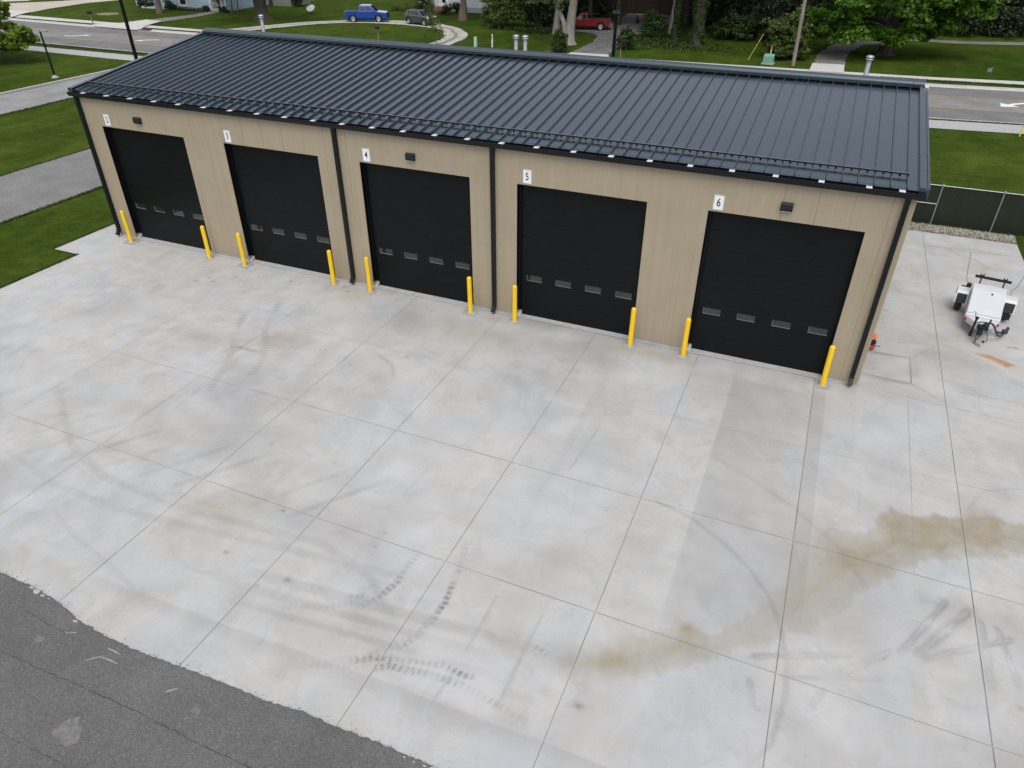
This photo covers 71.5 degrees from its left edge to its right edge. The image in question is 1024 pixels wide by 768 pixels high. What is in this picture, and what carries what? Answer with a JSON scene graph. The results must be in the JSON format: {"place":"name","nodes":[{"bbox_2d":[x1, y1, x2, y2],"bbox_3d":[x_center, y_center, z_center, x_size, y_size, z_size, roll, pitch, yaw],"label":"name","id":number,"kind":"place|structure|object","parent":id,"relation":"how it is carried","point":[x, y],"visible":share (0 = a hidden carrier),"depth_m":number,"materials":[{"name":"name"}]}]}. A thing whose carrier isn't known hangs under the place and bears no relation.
{"place":"outdoors","nodes":[
{"label":"outdoors","id":0,"kind":"place"},
{"bbox_2d":[0,0,1023,341],"bbox_3d":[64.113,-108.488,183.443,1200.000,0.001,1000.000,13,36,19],"label":"lawn ground","id":1,"kind":"structure","parent":0,"point":[958,158],"depth_m":65.66,"materials":[{"name":"plant"}]},
{"bbox_2d":[1,10,29,17],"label":"court crossing","id":2,"kind":"object","parent":1,"relation":"on","point":[15,12],"visible":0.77,"depth_m":97.14,"materials":[{"name":"concrete"}]},
{"bbox_2d":[0,0,40,51],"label":"street tree","id":3,"kind":"object","parent":1,"relation":"on","point":[14,37],"visible":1,"depth_m":65.07,"materials":[{"name":"green plant"}]},
{"bbox_2d":[39,30,58,77],"bbox_3d":[-39.081,-27.826,60.050,0.956,3.670,0.602,13,36,19],"label":"lamp post","id":4,"kind":"object","parent":1,"relation":"on","point":[54,74],"visible":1,"depth_m":60.04,"materials":[{"name":"black metal"}]},
{"bbox_2d":[0,74,98,113],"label":"pale drive","id":5,"kind":"structure","parent":1,"relation":"on","point":[20,100],"depth_m":54.94,"materials":[{"name":"concrete"}]},
{"bbox_2d":[0,149,101,222],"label":"asphalt drive","id":6,"kind":"structure","parent":1,"relation":"on","point":[26,190],"depth_m":37.77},
{"bbox_2d":[0,69,110,94],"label":"kerb","id":7,"kind":"structure","parent":1,"relation":"on","point":[45,84],"depth_m":58.68,"materials":[{"name":"grey concrete"}]},
{"bbox_2d":[1,0,113,13],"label":"paved court","id":8,"kind":"object","parent":1,"relation":"on","point":[32,6],"visible":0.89,"depth_m":105.72,"materials":[{"name":"concrete"}]},
{"bbox_2d":[7,0,65,2],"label":"planting island","id":9,"kind":"structure","parent":8,"relation":"on","point":[33,1],"depth_m":108.91,"materials":[{"name":"plant"}]},
{"bbox_2d":[93,19,159,29],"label":"driveway apron","id":10,"kind":"object","parent":1,"relation":"on","point":[136,25],"visible":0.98,"depth_m":87.46,"materials":[{"name":"concrete"}]},
{"bbox_2d":[119,0,137,58],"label":"light pole","id":11,"kind":"object","parent":1,"relation":"on","point":[128,30],"visible":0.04,"depth_m":50.07,"materials":[{"name":"black metal"}]},
{"bbox_2d":[155,0,163,13],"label":"yard tree","id":12,"kind":"object","parent":1,"relation":"on","point":[158,8],"visible":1,"depth_m":96.79,"materials":[{"name":"brown plant"}]},
{"bbox_2d":[151,11,217,21],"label":"house drive","id":13,"kind":"structure","parent":1,"relation":"on","point":[180,17],"depth_m":93.61,"materials":[{"name":"concrete"}]},
{"bbox_2d":[175,6,209,11],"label":"flower bed","id":14,"kind":"object","parent":1,"relation":"on","point":[191,9],"visible":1,"depth_m":99.76,"materials":[{"name":"green plant"}]},
{"bbox_2d":[136,0,268,11],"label":"blue house","id":15,"kind":"structure","parent":1,"relation":"on","point":[245,4],"depth_m":100.18,"materials":[{"name":"blue"}]},
{"bbox_2d":[0,573,437,767],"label":"asphalt yard","id":16,"kind":"structure","parent":1,"relation":"on","point":[74,693],"depth_m":12.94,"materials":[{"name":"asphalt"}]},
{"bbox_2d":[251,0,276,21],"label":"old tree","id":17,"kind":"object","parent":1,"relation":"on","point":[260,6],"visible":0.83,"depth_m":90.49,"materials":[{"name":"brown plant"}]},
{"bbox_2d":[269,0,310,6],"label":"garden shed","id":18,"kind":"structure","parent":1,"relation":"on","point":[290,3],"depth_m":104.66,"materials":[{"name":"grey"}]},
{"bbox_2d":[233,20,467,44],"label":"gravel loop","id":19,"kind":"object","parent":1,"relation":"on","point":[453,34],"visible":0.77,"depth_m":86.79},
{"bbox_2d":[344,4,389,21],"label":"blue pickup","id":20,"kind":"object","parent":19,"relation":"on","point":[367,12],"visible":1,"depth_m":89.65,"materials":[{"name":"paint"}]},
{"bbox_2d":[404,9,436,25],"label":"compact suv","id":21,"kind":"object","parent":19,"relation":"on","point":[415,15],"visible":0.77,"depth_m":87.55,"materials":[{"name":"grey paint"}]},
{"bbox_2d":[389,4,415,11],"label":"tall weeds","id":22,"kind":"object","parent":1,"relation":"on","point":[401,7],"visible":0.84,"depth_m":99.84,"materials":[{"name":"green plant"}]},
{"bbox_2d":[413,0,433,10],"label":"shrub","id":23,"kind":"object","parent":1,"relation":"on","point":[418,5],"visible":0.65,"depth_m":99.05,"materials":[{"name":"green plant"}]},
{"bbox_2d":[422,0,445,42],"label":"sapling","id":24,"kind":"object","parent":1,"relation":"on","point":[433,19],"visible":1,"depth_m":73.63,"materials":[{"name":"green plant"}]},
{"bbox_2d":[438,3,453,14],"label":"shrub","id":25,"kind":"object","parent":1,"relation":"on","point":[446,8],"visible":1,"depth_m":96.18,"materials":[{"name":"green plant"}]},
{"bbox_2d":[449,1,459,12],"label":"shrub","id":26,"kind":"object","parent":1,"relation":"on","point":[456,6],"visible":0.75,"depth_m":97.30,"materials":[{"name":"green plant"}]},
{"bbox_2d":[458,0,467,20],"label":"yard tree","id":27,"kind":"object","parent":1,"relation":"on","point":[462,15],"visible":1,"depth_m":91.14,"materials":[{"name":"brown plant"}]},
{"bbox_2d":[419,0,519,12],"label":"white house","id":28,"kind":"structure","parent":1,"relation":"on","point":[474,6],"depth_m":98.31,"materials":[{"name":"white"}]},
{"bbox_2d":[479,0,529,28],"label":"bush","id":29,"kind":"object","parent":1,"relation":"on","point":[511,11],"visible":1,"depth_m":84.59,"materials":[{"name":"green plant"}]},
{"bbox_2d":[0,224,1023,767],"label":"concrete apron","id":30,"kind":"object","parent":1,"relation":"on","point":[440,532],"visible":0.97,"depth_m":17.25,"materials":[{"name":"concrete"}]},
{"bbox_2d":[120,210,141,244],"bbox_3d":[-16.666,-6.817,30.780,0.630,1.430,0.606,13,36,19],"label":"bollard","id":31,"kind":"object","parent":30,"relation":"on","point":[131,241],"visible":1,"depth_m":30.89,"materials":[{"name":"metal"}]},
{"bbox_2d":[200,225,214,259],"bbox_3d":[-12.633,-5.854,29.355,0.372,1.430,0.384,23,40,31],"label":"bollard","id":32,"kind":"object","parent":30,"relation":"on","point":[206,244],"visible":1,"depth_m":29.34,"materials":[{"name":"metal"}]},
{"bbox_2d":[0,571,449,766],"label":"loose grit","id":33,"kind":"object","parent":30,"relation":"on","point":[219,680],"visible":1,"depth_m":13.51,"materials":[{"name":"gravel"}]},
{"bbox_2d":[236,232,253,268],"bbox_3d":[-10.926,-5.439,28.741,0.580,1.430,0.564,14,36,19],"label":"bollard","id":34,"kind":"object","parent":30,"relation":"on","point":[244,264],"visible":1,"depth_m":28.85,"materials":[{"name":"metal"}]},
{"bbox_2d":[327,250,338,285],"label":"bollard","id":35,"kind":"object","parent":30,"relation":"on","point":[333,282],"visible":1,"depth_m":27.34,"materials":[{"name":"metal"}]},
{"bbox_2d":[364,257,375,293],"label":"bollard","id":36,"kind":"object","parent":30,"relation":"on","point":[369,290],"visible":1,"depth_m":26.81,"materials":[{"name":"metal"}]},
{"bbox_2d":[462,276,479,316],"bbox_3d":[-1.504,-3.183,25.402,0.565,1.430,0.568,13,37,19],"label":"bollard","id":37,"kind":"object","parent":30,"relation":"on","point":[469,310],"visible":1,"depth_m":25.52,"materials":[{"name":"metal"}]},
{"bbox_2d":[66,14,930,385],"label":"garage building","id":38,"kind":"structure","parent":30,"relation":"on","point":[608,218],"depth_m":24.13,"materials":[{"name":"beige metal"}]},
{"bbox_2d":[103,114,110,125],"bbox_3d":[-16.260,-10.596,28.551,0.305,0.455,0.014,13,36,19],"label":"number sign","id":39,"kind":"object","parent":38,"relation":"attached to","point":[106,119],"visible":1,"depth_m":28.55,"materials":[{"name":"white paint"}]},
{"bbox_2d":[132,117,141,124],"bbox_3d":[-14.684,-10.305,27.854,0.330,0.252,0.137,13,36,19],"label":"wall light","id":40,"kind":"object","parent":38,"relation":"attached to","point":[137,120],"visible":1,"depth_m":27.80,"materials":[{"name":"black plastic"}]},
{"bbox_2d":[102,126,211,250],"bbox_3d":[-14.529,-8.148,29.707,4.267,4.798,0.606,13,36,19],"label":"garage door","id":41,"kind":"structure","parent":38,"relation":"in","point":[154,172],"depth_m":29.60,"materials":[{"name":"metal"}]},
{"bbox_2d":[223,130,231,142],"bbox_3d":[-10.632,-9.249,26.558,0.305,0.455,0.014,13,36,19],"label":"number sign","id":42,"kind":"object","parent":38,"relation":"attached to","point":[227,136],"visible":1,"depth_m":26.55,"materials":[{"name":"white paint"}]},
{"bbox_2d":[224,143,335,276],"bbox_3d":[-8.796,-6.777,27.676,4.267,4.798,0.606,13,36,19],"label":"garage door","id":43,"kind":"structure","parent":38,"relation":"in","point":[279,196],"depth_m":27.55,"materials":[{"name":"metal"}]},
{"bbox_2d":[362,148,370,161],"bbox_3d":[-5.041,-7.912,24.579,0.305,0.455,0.014,13,36,19],"label":"number sign","id":44,"kind":"object","parent":38,"relation":"attached to","point":[366,154],"visible":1,"depth_m":24.57,"materials":[{"name":"white paint"}]},
{"bbox_2d":[405,153,414,161],"bbox_3d":[-3.419,-7.610,23.866,0.330,0.252,0.137,13,36,19],"label":"wall light","id":45,"kind":"object","parent":38,"relation":"attached to","point":[409,156],"visible":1,"depth_m":23.80,"materials":[{"name":"black plastic"}]},
{"bbox_2d":[359,162,473,304],"bbox_3d":[-3.251,-5.450,25.713,4.267,4.798,0.606,13,36,19],"label":"garage door","id":46,"kind":"structure","parent":38,"relation":"in","point":[418,221],"depth_m":25.56,"materials":[{"name":"metal"}]},
{"bbox_2d":[523,169,531,183],"bbox_3d":[0.484,-6.590,22.622,0.305,0.455,0.014,13,36,19],"label":"number sign","id":47,"kind":"object","parent":38,"relation":"attached to","point":[527,176],"visible":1,"depth_m":22.61,"materials":[{"name":"white paint"}]},
{"bbox_2d":[517,184,646,334],"bbox_3d":[2.242,-4.136,23.768,4.267,4.798,0.606,13,36,19],"label":"garage door","id":48,"kind":"structure","parent":38,"relation":"in","point":[579,254],"depth_m":23.60,"materials":[{"name":"metal"}]},
{"bbox_2d":[712,194,724,210],"bbox_3d":[6.008,-5.269,20.667,0.305,0.455,0.014,13,36,19],"label":"number sign","id":49,"kind":"object","parent":38,"relation":"attached to","point":[718,202],"visible":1,"depth_m":20.66,"materials":[{"name":"white paint"}]},
{"bbox_2d":[688,210,864,374],"bbox_3d":[7.848,-2.795,21.783,4.267,4.798,0.606,13,36,19],"label":"garage door","id":50,"kind":"structure","parent":38,"relation":"in","point":[769,291],"depth_m":21.59,"materials":[{"name":"metal"}]},
{"bbox_2d":[780,202,793,212],"bbox_3d":[7.698,-4.951,19.929,0.330,0.252,0.137,13,36,19],"label":"wall light","id":51,"kind":"object","parent":38,"relation":"attached to","point":[786,207],"visible":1,"depth_m":19.88,"materials":[{"name":"black plastic"}]},
{"bbox_2d":[508,285,520,324],"bbox_3d":[0.098,-2.807,24.845,0.482,1.430,0.489,13,36,18],"label":"bollard","id":52,"kind":"object","parent":30,"relation":"on","point":[514,320],"visible":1,"depth_m":24.92,"materials":[{"name":"metal"}]},
{"bbox_2d":[623,307,636,348],"bbox_3d":[3.960,-1.887,23.484,0.503,1.430,0.497,-14,36,-20],"label":"bollard","id":53,"kind":"object","parent":30,"relation":"on","point":[629,344],"visible":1,"depth_m":23.55,"materials":[{"name":"metal"}]},
{"bbox_2d":[676,318,690,359],"bbox_3d":[5.600,-1.496,22.904,0.454,1.430,0.467,-10,35,-16],"label":"bollard","id":54,"kind":"object","parent":30,"relation":"on","point":[682,355],"visible":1,"depth_m":22.95,"materials":[{"name":"metal"}]},
{"bbox_2d":[814,345,835,389],"bbox_3d":[9.539,-0.547,21.500,0.502,1.430,0.496,-25,41,-32],"label":"bollard","id":55,"kind":"object","parent":30,"relation":"on","point":[822,384],"visible":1,"depth_m":21.58,"materials":[{"name":"metal"}]},
{"bbox_2d":[953,254,1023,346],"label":"trailer","id":56,"kind":"object","parent":30,"relation":"on","point":[988,308],"visible":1,"depth_m":24.72,"materials":[{"name":"paint"}]},
{"bbox_2d":[479,23,591,34],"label":"ground cover","id":57,"kind":"object","parent":1,"relation":"on","point":[534,29],"visible":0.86,"depth_m":83.46,"materials":[{"name":"green plant"}]},
{"bbox_2d":[521,0,561,27],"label":"shrub","id":58,"kind":"object","parent":1,"relation":"on","point":[546,13],"visible":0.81,"depth_m":84.59,"materials":[{"name":"green plant"}]},
{"bbox_2d":[530,1,568,21],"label":"undergrowth bush","id":59,"kind":"object","parent":1,"relation":"on","point":[565,11],"visible":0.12,"depth_m":88.47,"materials":[{"name":"green plant"}]},
{"bbox_2d":[522,0,577,44],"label":"double tree","id":60,"kind":"object","parent":1,"relation":"on","point":[568,26],"visible":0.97,"depth_m":74.67,"materials":[{"name":"beige plant"}]},
{"bbox_2d":[543,50,567,53],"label":"mulch bed","id":61,"kind":"object","parent":1,"relation":"on","point":[552,51],"visible":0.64,"depth_m":72.09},
{"bbox_2d":[550,28,567,51],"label":"shrub","id":62,"kind":"object","parent":61,"relation":"on","point":[561,44],"visible":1,"depth_m":70.97,"materials":[{"name":"green plant"}]},
{"bbox_2d":[552,7,559,34],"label":"yard tree","id":63,"kind":"object","parent":1,"relation":"on","point":[556,23],"visible":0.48,"depth_m":80.65,"materials":[{"name":"brown plant"}]},
{"bbox_2d":[568,52,608,56],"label":"drive crossing","id":64,"kind":"object","parent":1,"relation":"on","point":[606,55],"visible":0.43,"depth_m":70.43,"materials":[{"name":"concrete"}]},
{"bbox_2d":[587,0,592,16],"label":"canopy tree","id":65,"kind":"object","parent":1,"relation":"on","point":[590,11],"visible":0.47,"depth_m":88.52,"materials":[{"name":"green plant"}]},
{"bbox_2d":[576,0,614,17],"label":"undergrowth bush","id":66,"kind":"object","parent":1,"relation":"on","point":[599,6],"visible":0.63,"depth_m":88.98,"materials":[{"name":"green plant"}]},
{"bbox_2d":[545,13,682,53],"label":"old drive","id":67,"kind":"structure","parent":1,"relation":"on","point":[628,19],"depth_m":83.54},
{"bbox_2d":[565,12,611,29],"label":"red pickup","id":68,"kind":"object","parent":67,"relation":"on","point":[583,19],"visible":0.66,"depth_m":83.99,"materials":[{"name":"paint"}]},
{"bbox_2d":[612,10,619,56],"bbox_3d":[5.889,-17.949,42.092,0.600,7.400,1.020,1,34,1],"label":"light pole","id":69,"kind":"object","parent":1,"relation":"on","point":[616,13],"visible":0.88,"depth_m":40.59,"materials":[{"name":"black metal"}]},
{"bbox_2d":[616,0,621,24],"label":"canopy tree","id":70,"kind":"object","parent":1,"relation":"on","point":[619,6],"visible":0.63,"depth_m":87.16,"materials":[{"name":"brown plant"}]},
{"bbox_2d":[616,25,636,49],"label":"shrub","id":71,"kind":"object","parent":1,"relation":"on","point":[627,41],"visible":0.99,"depth_m":72.52,"materials":[{"name":"green plant"}]},
{"bbox_2d":[564,0,694,15],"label":"brown barn","id":72,"kind":"structure","parent":1,"relation":"on","point":[663,7],"depth_m":96.83,"materials":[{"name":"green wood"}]},
{"bbox_2d":[637,0,657,13],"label":"garage door","id":73,"kind":"structure","parent":72,"relation":"in","point":[643,6],"depth_m":96.69,"materials":[{"name":"brown"}]},
{"bbox_2d":[636,9,668,36],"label":"shrub","id":74,"kind":"object","parent":1,"relation":"on","point":[651,21],"visible":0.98,"depth_m":78.87,"materials":[{"name":"green plant"}]},
{"bbox_2d":[668,0,676,33],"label":"woodland tree","id":75,"kind":"object","parent":1,"relation":"on","point":[671,22],"visible":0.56,"depth_m":81.74,"materials":[{"name":"brown plant"}]},
{"bbox_2d":[670,0,684,39],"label":"ivy tree","id":76,"kind":"object","parent":1,"relation":"on","point":[676,26],"visible":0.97,"depth_m":77.04,"materials":[{"name":"green plant"}]},
{"bbox_2d":[596,34,760,54],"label":"ivy bed","id":77,"kind":"object","parent":1,"relation":"on","point":[668,41],"visible":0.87,"depth_m":74.81,"materials":[{"name":"green plant"}]},
{"bbox_2d":[682,0,690,23],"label":"canopy tree","id":78,"kind":"object","parent":1,"relation":"on","point":[686,14],"visible":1,"depth_m":88.71,"materials":[{"name":"brown plant"}]},
{"bbox_2d":[687,0,710,46],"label":"ivy tree","id":79,"kind":"object","parent":1,"relation":"on","point":[701,12],"visible":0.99,"depth_m":73.76,"materials":[{"name":"green plant"}]},
{"bbox_2d":[680,0,738,25],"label":"conifer tree","id":80,"kind":"object","parent":1,"relation":"on","point":[711,11],"visible":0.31,"depth_m":88.24,"materials":[{"name":"green plant"}]},
{"bbox_2d":[709,10,758,39],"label":"shrub","id":81,"kind":"object","parent":1,"relation":"on","point":[735,26],"visible":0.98,"depth_m":77.49,"materials":[{"name":"green plant"}]},
{"bbox_2d":[704,0,777,32],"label":"conifer tree","id":82,"kind":"object","parent":1,"relation":"on","point":[740,5],"visible":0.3,"depth_m":83.30,"materials":[{"name":"green plant"}]},
{"bbox_2d":[749,0,757,18],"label":"canopy tree","id":83,"kind":"object","parent":1,"relation":"on","point":[753,9],"visible":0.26,"depth_m":79.22,"materials":[{"name":"green plant"}]},
{"bbox_2d":[761,53,774,64],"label":"transformer box","id":84,"kind":"object","parent":1,"relation":"on","point":[768,59],"visible":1,"depth_m":66.28,"materials":[{"name":"teal metal"}]},
{"bbox_2d":[763,57,772,62],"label":"door","id":85,"kind":"structure","parent":84,"relation":"in","point":[766,59],"depth_m":66.26,"materials":[{"name":"metal"}]},
{"bbox_2d":[742,0,819,43],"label":"conifer tree","id":86,"kind":"object","parent":1,"relation":"on","point":[771,6],"visible":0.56,"depth_m":76.01,"materials":[{"name":"green plant"}]},
{"bbox_2d":[759,11,813,58],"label":"rounded bush","id":87,"kind":"object","parent":1,"relation":"on","point":[782,41],"visible":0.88,"depth_m":67.36,"materials":[{"name":"green plant"}]},
{"bbox_2d":[791,0,806,65],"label":"utility pole","id":88,"kind":"object","parent":1,"relation":"on","point":[798,34],"visible":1,"depth_m":64.41,"materials":[{"name":"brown wood"}]},
{"bbox_2d":[797,0,845,39],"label":"conifer tree","id":89,"kind":"object","parent":1,"relation":"on","point":[820,2],"visible":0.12,"depth_m":78.63,"materials":[{"name":"green plant"}]},
{"bbox_2d":[809,63,843,72],"bbox_3d":[28.766,-28.825,64.806,2.916,0.001,4.404,13,36,19],"label":"lane crossing","id":90,"kind":"object","parent":1,"relation":"on","point":[824,67],"visible":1,"depth_m":64.86,"materials":[{"name":"concrete"}]},
{"bbox_2d":[858,11,892,29],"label":"undergrowth bush","id":91,"kind":"object","parent":1,"relation":"on","point":[861,25],"visible":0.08,"depth_m":80.22,"materials":[{"name":"green plant"}]},
{"bbox_2d":[794,0,1000,56],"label":"maple tree","id":92,"kind":"object","parent":1,"relation":"on","point":[889,35],"visible":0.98,"depth_m":66.54,"materials":[{"name":"green plant"}]},
{"bbox_2d":[888,8,932,31],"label":"undergrowth bush","id":93,"kind":"object","parent":1,"relation":"on","point":[904,19],"visible":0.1,"depth_m":80.56,"materials":[{"name":"green plant"}]},
{"bbox_2d":[814,39,1023,64],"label":"gravel lane","id":94,"kind":"structure","parent":1,"relation":"on","point":[837,53],"depth_m":74.22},
{"bbox_2d":[908,221,1016,243],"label":"river stones","id":95,"kind":"object","parent":1,"relation":"on","point":[960,232],"visible":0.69,"depth_m":32.00,"materials":[{"name":"gravel"}]},
{"bbox_2d":[911,184,1023,234],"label":"chain link fence","id":96,"kind":"object","parent":95,"relation":"on","point":[936,207],"visible":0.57,"depth_m":32.03,"materials":[{"name":"black metal"}]},
{"bbox_2d":[940,11,985,36],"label":"undergrowth bush","id":97,"kind":"object","parent":1,"relation":"on","point":[971,22],"visible":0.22,"depth_m":79.80,"materials":[{"name":"green plant"}]},
{"bbox_2d":[978,4,1023,36],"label":"undergrowth bush","id":98,"kind":"object","parent":1,"relation":"on","point":[1007,28],"visible":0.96,"depth_m":79.44,"materials":[{"name":"green plant"}]},
{"bbox_2d":[991,0,1010,21],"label":"woodland tree","id":99,"kind":"object","parent":1,"relation":"on","point":[1003,1],"visible":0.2,"depth_m":80.72,"materials":[{"name":"green plant"}]},
{"bbox_2d":[1001,0,1023,21],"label":"woodland tree","id":100,"kind":"object","parent":1,"relation":"on","point":[1020,4],"visible":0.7,"depth_m":83.57,"materials":[{"name":"green plant"}]},
{"bbox_2d":[1,20,1023,122],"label":"road","id":101,"kind":"structure","parent":0,"point":[967,114],"depth_m":57.70,"materials":[{"name":"asphalt"}]},
{"bbox_2d":[0,28,1023,112],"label":"turn lane","id":102,"kind":"structure","parent":101,"relation":"on","point":[968,103],"depth_m":55.25,"materials":[{"name":"asphalt"}]},
{"bbox_2d":[4,18,1023,123],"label":"road kerb","id":103,"kind":"structure","parent":101,"relation":"on","point":[929,84],"depth_m":58.81,"materials":[{"name":"concrete"}]},
{"bbox_2d":[30,27,1023,112],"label":"road markings","id":104,"kind":"object","parent":101,"relation":"on","point":[1005,105],"visible":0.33,"depth_m":54.95,"materials":[{"name":"paint"}]},
{"bbox_2d":[14,15,1023,84],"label":"pavement","id":105,"kind":"structure","parent":0,"point":[852,73],"depth_m":64.22,"materials":[{"name":"concrete"}]},
{"bbox_2d":[24,46,1023,133],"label":"pavement","id":106,"kind":"structure","parent":0,"point":[977,126],"depth_m":48.35,"materials":[{"name":"grey concrete"}]},
{"bbox_2d":[869,332,879,349],"bbox_3d":[11.995,-1.580,23.653,0.398,0.726,0.690,2,34,3],"label":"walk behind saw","id":107,"kind":"object","parent":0,"point":[873,343],"visible":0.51,"depth_m":23.49,"materials":[{"name":"orange paint"}]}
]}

